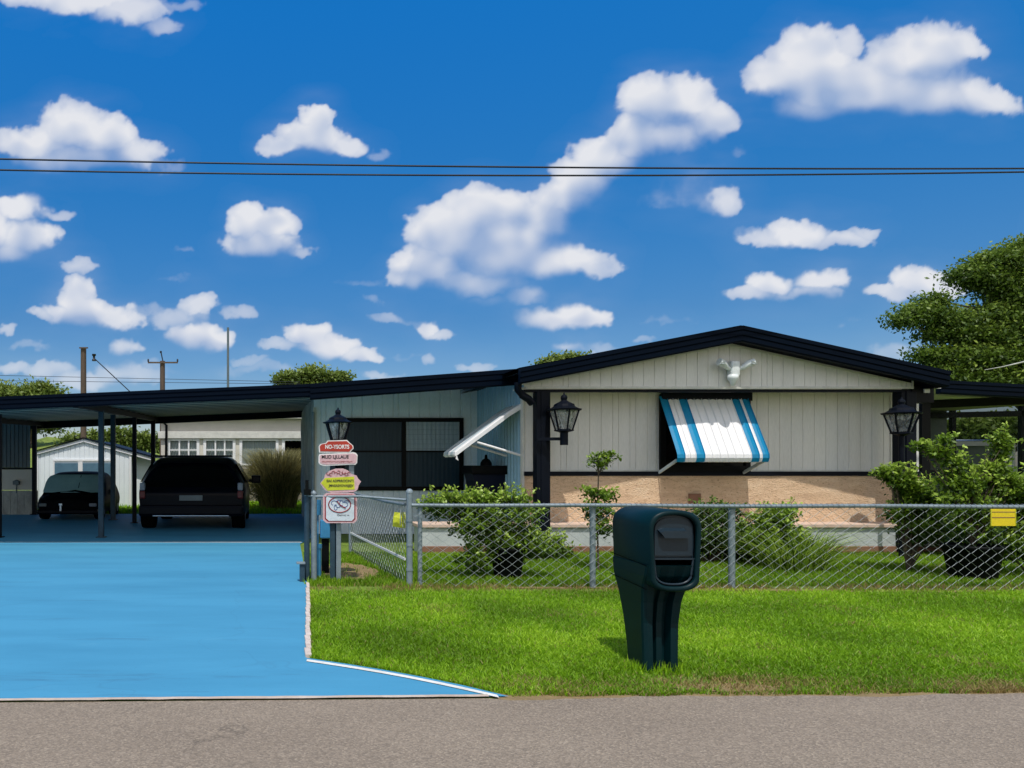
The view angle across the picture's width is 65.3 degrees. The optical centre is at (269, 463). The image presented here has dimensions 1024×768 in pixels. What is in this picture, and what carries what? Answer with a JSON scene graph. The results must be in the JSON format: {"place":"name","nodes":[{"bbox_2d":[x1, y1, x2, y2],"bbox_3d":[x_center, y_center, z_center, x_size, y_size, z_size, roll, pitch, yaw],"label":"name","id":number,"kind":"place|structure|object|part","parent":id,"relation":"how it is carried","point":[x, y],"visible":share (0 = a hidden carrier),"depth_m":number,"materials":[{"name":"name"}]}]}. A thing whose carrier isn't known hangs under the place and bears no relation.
{"place":"outdoors","nodes":[
{"label":"outdoors","id":0,"kind":"place"},
{"bbox_2d":[30,437,159,467],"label":"hill","id":1,"kind":"structure","parent":0,"point":[44,442],"depth_m":61.23,"materials":[{"name":"green plant"}]},
{"bbox_2d":[53,425,159,453],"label":"distant tree","id":2,"kind":"object","parent":1,"relation":"on","point":[124,436],"visible":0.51,"depth_m":49.69,"materials":[{"name":"green plant"}]},
{"bbox_2d":[92,354,128,390],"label":"guy wire","id":3,"kind":"object","parent":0,"point":[93,355],"visible":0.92,"depth_m":44.97,"materials":[{"name":"grey metal"}]},
{"bbox_2d":[0,380,274,383],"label":"overhead wire","id":4,"kind":"object","parent":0,"point":[165,382],"visible":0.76,"depth_m":45.99,"materials":[{"name":"black metal"}]},
{"bbox_2d":[0,375,287,381],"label":"overhead wire","id":5,"kind":"object","parent":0,"point":[147,378],"visible":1,"depth_m":45.99,"materials":[{"name":"black metal"}]},
{"bbox_2d":[105,499,301,513],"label":"grass","id":6,"kind":"structure","parent":0,"point":[254,509],"depth_m":22.95,"materials":[{"name":"green plant"}]},
{"bbox_2d":[227,327,228,386],"bbox_3d":[-2.255,-2.914,40.000,0.138,8.829,0.131,0,0,0],"label":"mast","id":7,"kind":"object","parent":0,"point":[227,356],"visible":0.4,"depth_m":39.95,"materials":[{"name":"grey metal"}]},
{"bbox_2d":[0,514,505,697],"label":"driveway","id":8,"kind":"structure","parent":0,"point":[193,607],"depth_m":7.42,"materials":[{"name":"blue paint"}]},
{"bbox_2d":[37,471,119,518],"bbox_3d":[-5.356,0.847,21.230,2.000,1.281,3.140,0,0,0],"label":"parked car","id":9,"kind":"object","parent":8,"relation":"on","point":[73,492],"visible":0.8,"depth_m":20.13,"materials":[{"name":"black paint"}]},
{"bbox_2d":[139,455,260,527],"bbox_3d":[-1.769,0.644,19.003,3.040,1.688,4.795,0,0,0],"label":"parked car","id":10,"kind":"object","parent":8,"relation":"on","point":[171,486],"visible":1,"depth_m":16.83,"materials":[{"name":"black paint"}]},
{"bbox_3d":[-2.887,0.200,18.230,0.255,0.440,1.860,0,0,0],"label":"side window","id":11,"kind":"part","parent":10,"relation":"part of","materials":[{"name":"black glass"}]},
{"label":"rear window","id":12,"kind":"part","parent":10,"relation":"part of","materials":[{"name":"black glass"}]},
{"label":"side window","id":13,"kind":"part","parent":10,"relation":"part of","materials":[{"name":"black glass"}]},
{"bbox_2d":[0,694,488,699],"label":"driveway edge","id":14,"kind":"object","parent":8,"relation":"on","point":[257,697],"visible":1,"depth_m":4.73,"materials":[{"name":"concrete"}]},
{"bbox_2d":[0,369,517,537],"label":"carport","id":15,"kind":"object","parent":8,"relation":"on","point":[21,417],"visible":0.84,"depth_m":16.34,"materials":[{"name":"metal"}]},
{"bbox_2d":[13,480,19,492],"bbox_3d":[-7.452,0.658,21.880,0.180,0.400,0.120,0,0,0],"label":"meter box","id":16,"kind":"object","parent":15,"relation":"attached to","point":[16,482],"visible":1,"depth_m":21.82,"materials":[{"name":"grey metal"}]},
{"bbox_2d":[296,562,304,581],"bbox_3d":[0.391,1.372,9.440,0.110,0.257,0.120,0,0,0],"label":"utility pedestal","id":17,"kind":"object","parent":8,"relation":"on","point":[301,571],"visible":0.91,"depth_m":9.40,"materials":[{"name":"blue metal"}]},
{"bbox_2d":[307,659,497,696],"bbox_3d":[0.883,1.483,5.219,1.501,0.001,0.103,0,0,37],"label":"driveway marking","id":18,"kind":"object","parent":8,"relation":"on","point":[416,678],"visible":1,"depth_m":5.20,"materials":[{"name":"white paint"}]},
{"bbox_2d":[0,0,1020,389],"bbox_3d":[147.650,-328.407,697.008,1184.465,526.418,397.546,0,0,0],"label":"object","id":19,"kind":"structure","parent":0,"point":[482,228],"depth_m":794.87,"materials":[{"name":"white"}]},
{"bbox_2d":[0,693,1023,767],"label":"road","id":20,"kind":"structure","parent":0,"point":[928,731],"depth_m":4.13,"materials":[{"name":"grey asphalt"}]},
{"bbox_2d":[0,511,1023,701],"bbox_3d":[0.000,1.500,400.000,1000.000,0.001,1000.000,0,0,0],"label":"ground","id":21,"kind":"structure","parent":0,"point":[345,542],"depth_m":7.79,"materials":[{"name":"green plant"}]},
{"bbox_2d":[0,374,72,447],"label":"distant tree","id":22,"kind":"object","parent":21,"relation":"on","point":[39,387],"visible":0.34,"depth_m":59.34,"materials":[{"name":"green plant"}]},
{"bbox_2d":[79,347,87,438],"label":"utility pole","id":23,"kind":"object","parent":21,"relation":"on","point":[83,431],"visible":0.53,"depth_m":44.85,"materials":[{"name":"brown wood"}]},
{"bbox_2d":[37,437,163,506],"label":"garden shed","id":24,"kind":"structure","parent":21,"relation":"on","point":[80,454],"depth_m":25.50,"materials":[{"name":"white metal"}]},
{"bbox_2d":[52,458,109,474],"bbox_3d":[-6.418,0.625,25.471,2.054,1.626,0.051,0,0,0],"label":"window","id":25,"kind":"structure","parent":24,"relation":"in","point":[59,465],"depth_m":25.45,"materials":[{"name":"glass"}]},
{"bbox_2d":[147,351,177,454],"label":"utility pole","id":26,"kind":"object","parent":21,"relation":"on","point":[162,374],"visible":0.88,"depth_m":44.88,"materials":[{"name":"brown wood"}]},
{"bbox_2d":[158,418,301,500],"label":"white building","id":27,"kind":"structure","parent":21,"relation":"on","point":[213,438],"depth_m":29.00,"materials":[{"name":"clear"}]},
{"bbox_2d":[167,439,199,454],"bbox_3d":[-3.367,-0.506,29.005,1.249,0.934,0.130,0,0,0],"label":"window","id":28,"kind":"structure","parent":27,"relation":"in","point":[175,446],"depth_m":29.05,"materials":[{"name":"white glass"}]},
{"bbox_2d":[203,439,235,459],"bbox_3d":[-1.966,-0.506,29.005,1.249,0.934,0.130,0,0,0],"label":"window","id":29,"kind":"structure","parent":27,"relation":"in","point":[210,446],"depth_m":29.05,"materials":[{"name":"white glass"}]},
{"bbox_2d":[239,439,278,465],"bbox_3d":[-0.428,-0.457,29.005,1.521,1.032,0.130,0,0,0],"label":"window","id":30,"kind":"structure","parent":27,"relation":"in","point":[249,444],"depth_m":29.05,"materials":[{"name":"white glass"}]},
{"bbox_2d":[282,439,300,454],"bbox_3d":[0.944,-0.418,29.005,0.957,1.109,0.130,0,0,0],"label":"window","id":31,"kind":"structure","parent":27,"relation":"in","point":[291,443],"depth_m":29.05,"materials":[{"name":"black glass"}]},
{"bbox_2d":[232,447,300,509],"bbox_3d":[0.290,0.489,24.479,3.437,2.074,3.410,0,0,0],"label":"reed bush","id":32,"kind":"object","parent":21,"relation":"on","point":[278,485],"visible":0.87,"depth_m":23.89,"materials":[{"name":"green plant"}]},
{"bbox_2d":[304,582,311,657],"bbox_3d":[0.381,1.480,7.494,0.060,0.041,3.514,0,0,3],"label":"brick edging","id":33,"kind":"object","parent":21,"relation":"on","point":[307,649],"visible":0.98,"depth_m":6.75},
{"bbox_2d":[269,362,356,384],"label":"distant tree","id":34,"kind":"object","parent":21,"relation":"on","point":[311,374],"visible":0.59,"depth_m":47.47,"materials":[{"name":"green plant"}]},
{"bbox_2d":[317,500,321,576],"bbox_3d":[0.631,0.987,9.800,0.110,1.026,0.110,0,0,0],"label":"blue pipe","id":35,"kind":"object","parent":21,"relation":"on","point":[319,546],"visible":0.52,"depth_m":9.76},
{"bbox_2d":[323,408,352,576],"bbox_3d":[0.878,0.385,9.620,0.395,2.230,0.395,0,0,0],"label":"lamp post","id":36,"kind":"object","parent":21,"relation":"on","point":[337,420],"visible":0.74,"depth_m":9.54,"materials":[{"name":"black metal"}]},
{"bbox_2d":[330,465,353,579],"bbox_3d":[0.921,0.660,9.543,0.304,1.679,0.065,0,0,0],"label":"sign post","id":37,"kind":"object","parent":21,"relation":"on","point":[338,546],"visible":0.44,"depth_m":9.52,"materials":[{"name":"grey metal"}]},
{"bbox_2d":[318,440,353,452],"bbox_3d":[0.840,-0.223,9.470,0.445,0.165,0.019,0,0,0],"label":"sign","id":38,"kind":"object","parent":37,"relation":"attached to","point":[337,446],"visible":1,"depth_m":9.46,"materials":[{"name":"red metal"}]},
{"bbox_2d":[318,452,357,465],"bbox_3d":[0.865,-0.064,9.472,0.496,0.178,0.017,0,0,0],"label":"sign","id":39,"kind":"object","parent":37,"relation":"attached to","point":[333,459],"visible":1,"depth_m":9.47,"materials":[{"name":"white metal"}]},
{"bbox_2d":[323,493,356,522],"bbox_3d":[0.891,0.560,9.466,0.433,0.382,0.028,0,0,0],"label":"sign","id":40,"kind":"object","parent":37,"relation":"attached to","point":[339,510],"visible":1,"depth_m":9.46,"materials":[{"name":"white metal"}]},
{"bbox_2d":[320,469,360,492],"bbox_3d":[0.897,0.213,9.471,0.522,0.312,0.018,0,0,0],"label":"sign","id":41,"kind":"object","parent":37,"relation":"attached to","point":[338,480],"visible":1,"depth_m":9.47,"materials":[{"name":"yellow"}]},
{"bbox_2d":[304,480,405,580],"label":"garden gate","id":42,"kind":"structure","parent":21,"relation":"on","point":[313,495],"depth_m":9.49,"materials":[{"name":"metal"}]},
{"bbox_2d":[349,492,405,581],"bbox_3d":[1.517,0.980,10.929,0.060,1.040,3.555,0,0,-5],"label":"chain link fence","id":43,"kind":"object","parent":21,"relation":"on","point":[362,538],"visible":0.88,"depth_m":10.47,"materials":[{"name":"metal"}]},
{"bbox_2d":[392,505,404,527],"bbox_3d":[1.612,0.643,9.322,0.165,0.320,0.043,0,0,17],"label":"warning plate","id":44,"kind":"object","parent":43,"relation":"attached to","point":[397,519],"visible":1,"depth_m":9.33,"materials":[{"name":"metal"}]},
{"bbox_2d":[462,455,506,519],"bbox_3d":[4.231,0.659,14.190,0.980,1.681,0.700,0,0,0],"label":"barbecue grill","id":45,"kind":"object","parent":21,"relation":"on","point":[486,473],"visible":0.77,"depth_m":13.90,"materials":[{"name":"black paint"}]},
{"bbox_2d":[415,481,560,578],"bbox_3d":[2.803,0.858,9.718,1.997,1.285,0.878,0,0,0],"label":"potted shrub","id":46,"kind":"object","parent":21,"relation":"on","point":[474,496],"visible":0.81,"depth_m":9.65,"materials":[{"name":"green plant"}]},
{"bbox_2d":[303,563,690,676],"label":"grass","id":47,"kind":"structure","parent":21,"relation":"on","point":[639,667],"depth_m":5.39,"materials":[{"name":"green plant"}]},
{"bbox_2d":[520,526,581,559],"bbox_3d":[4.242,1.223,11.609,1.242,0.610,0.650,0,0,0],"label":"bush","id":48,"kind":"object","parent":21,"relation":"on","point":[562,550],"visible":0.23,"depth_m":11.54,"materials":[{"name":"green plant"}]},
{"bbox_2d":[528,349,591,364],"bbox_3d":[15.537,-2.288,39.925,3.273,7.805,3.234,0,0,43],"label":"distant tree","id":49,"kind":"object","parent":21,"relation":"on","point":[558,356],"visible":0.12,"depth_m":39.67,"materials":[{"name":"green plant"}]},
{"bbox_2d":[574,449,622,569],"bbox_3d":[4.595,0.644,10.408,0.654,1.713,0.526,0,0,0],"label":"sapling","id":50,"kind":"object","parent":21,"relation":"on","point":[599,494],"visible":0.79,"depth_m":10.38,"materials":[{"name":"green plant"}]},
{"bbox_2d":[301,325,950,552],"bbox_3d":[6.080,-0.372,19.492,10.400,3.745,15.016,0,0,0],"label":"mobile home","id":51,"kind":"object","parent":21,"relation":"on","point":[679,420],"visible":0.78,"depth_m":12.92,"materials":[{"name":"beige metal"}]},
{"bbox_2d":[341,418,463,490],"bbox_3d":[2.794,-0.207,15.768,2.598,1.538,0.055,0,0,0],"label":"window","id":52,"kind":"structure","parent":51,"relation":"in","point":[394,454],"depth_m":15.77,"materials":[{"name":"black glass"}]},
{"bbox_2d":[537,393,581,444],"bbox_3d":[4.731,-0.735,12.088,0.619,0.853,0.528,0,0,-15],"label":"lantern","id":53,"kind":"object","parent":51,"relation":"attached to","point":[563,406],"visible":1,"depth_m":12.02,"materials":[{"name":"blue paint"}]},
{"bbox_2d":[659,394,750,471],"bbox_3d":[7.524,-0.539,12.893,1.550,1.338,0.067,0,0,0],"label":"window","id":54,"kind":"structure","parent":51,"relation":"in","point":[667,450],"depth_m":12.86,"materials":[{"name":"black glass"}]},
{"bbox_2d":[716,358,755,385],"bbox_3d":[7.630,-1.506,12.222,0.624,0.447,0.233,0,0,0],"label":"security light","id":55,"kind":"object","parent":51,"relation":"attached to","point":[733,368],"visible":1,"depth_m":12.19,"materials":[{"name":"white plastic"}]},
{"bbox_2d":[610,506,700,672],"bbox_3d":[2.850,0.922,5.527,0.379,1.195,0.607,0,0,0],"label":"mailbox","id":56,"kind":"object","parent":21,"relation":"on","point":[656,561],"visible":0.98,"depth_m":5.37,"materials":[{"name":"teal plastic"}]},
{"bbox_2d":[654,515,692,556],"bbox_3d":[2.853,0.513,5.266,0.296,0.298,0.087,0,0,0],"label":"door","id":57,"kind":"structure","parent":56,"relation":"in","point":[673,534],"depth_m":5.27,"materials":[{"name":"plastic"}]},
{"bbox_2d":[303,550,1023,589],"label":"grass","id":58,"kind":"structure","parent":21,"relation":"on","point":[351,557],"depth_m":9.88,"materials":[{"name":"green plant"}]},
{"bbox_2d":[406,489,1023,589],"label":"chain link fence","id":59,"kind":"object","parent":21,"relation":"on","point":[410,505],"visible":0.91,"depth_m":8.91,"materials":[{"name":"metal"}]},
{"bbox_2d":[990,509,1015,525],"bbox_3d":[8.570,0.625,8.708,0.292,0.199,0.012,0,0,0],"label":"warning plate","id":60,"kind":"object","parent":59,"relation":"attached to","point":[1002,517],"visible":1,"depth_m":8.71,"materials":[{"name":"yellow metal"}]},
{"bbox_2d":[685,495,751,561],"bbox_3d":[6.305,1.002,11.205,2.289,1.092,1.053,0,0,0],"label":"dark bush","id":61,"kind":"object","parent":21,"relation":"on","point":[715,525],"visible":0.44,"depth_m":11.03,"materials":[{"name":"green plant"}]},
{"bbox_2d":[726,496,821,559],"bbox_3d":[7.313,0.977,10.789,1.323,1.062,0.878,0,0,0],"label":"green bush","id":62,"kind":"object","parent":21,"relation":"on","point":[780,524],"visible":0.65,"depth_m":10.67,"materials":[{"name":"green plant"}]},
{"bbox_2d":[703,525,903,573],"bbox_3d":[7.325,1.175,10.501,2.826,0.650,2.717,0,0,0],"label":"arching fern","id":63,"kind":"object","parent":21,"relation":"on","point":[799,556],"visible":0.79,"depth_m":10.24,"materials":[{"name":"green plant"}]},
{"bbox_2d":[880,397,922,555],"bbox_3d":[10.087,0.215,11.900,0.538,2.570,0.538,0,0,0],"label":"lantern","id":64,"kind":"object","parent":21,"relation":"on","point":[901,408],"visible":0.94,"depth_m":11.86,"materials":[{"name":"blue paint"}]},
{"bbox_2d":[866,460,957,570],"bbox_3d":[8.895,0.724,10.286,1.185,1.564,0.849,0,0,0],"label":"leafy bush","id":65,"kind":"object","parent":21,"relation":"on","point":[907,487],"visible":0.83,"depth_m":10.23,"materials":[{"name":"green plant"}]},
{"bbox_2d":[876,233,1023,383],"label":"broad tree","id":66,"kind":"object","parent":21,"relation":"on","point":[986,339],"visible":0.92,"depth_m":26.57,"materials":[{"name":"green plant"}]},
{"bbox_2d":[920,492,1003,548],"bbox_3d":[11.549,0.903,12.020,2.471,1.214,1.293,0,0,0],"label":"dark bush","id":67,"kind":"object","parent":21,"relation":"on","point":[957,540],"visible":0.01,"depth_m":11.81,"materials":[{"name":"green plant"}]},
{"bbox_2d":[904,421,1023,581],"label":"potted shrub","id":68,"kind":"object","parent":21,"relation":"on","point":[997,478],"visible":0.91,"depth_m":9.62,"materials":[{"name":"green plant"}]},
{"bbox_2d":[919,380,1023,499],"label":"side porch","id":69,"kind":"object","parent":21,"relation":"on","point":[972,413],"visible":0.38,"depth_m":15.00,"materials":[{"name":"metal"}]},
{"bbox_2d":[980,462,1023,569],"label":"leafy bush","id":70,"kind":"object","parent":21,"relation":"on","point":[1017,544],"visible":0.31,"depth_m":9.80,"materials":[{"name":"green plant"}]},
{"bbox_2d":[0,158,1023,169],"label":"power cable","id":71,"kind":"object","parent":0,"point":[507,166],"visible":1,"depth_m":10.99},
{"bbox_2d":[0,169,1023,175],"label":"power cable","id":72,"kind":"object","parent":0,"point":[507,175],"visible":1,"depth_m":10.99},
{"bbox_2d":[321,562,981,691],"bbox_3d":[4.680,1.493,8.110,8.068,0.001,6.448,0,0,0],"label":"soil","id":73,"kind":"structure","parent":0,"point":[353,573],"depth_m":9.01,"materials":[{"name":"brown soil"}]},
{"bbox_2d":[320,520,329,572],"bbox_3d":[0.760,1.133,10.225,0.140,0.733,0.150,0,0,0],"label":"blue box","id":74,"kind":"object","parent":73,"relation":"on","point":[324,529],"visible":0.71,"depth_m":10.20,"materials":[{"name":"plastic"}]},
{"bbox_2d":[496,690,1022,699],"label":"verge soil","id":75,"kind":"structure","parent":0,"point":[553,697],"depth_m":4.82,"materials":[{"name":"brown soil"}]}
]}

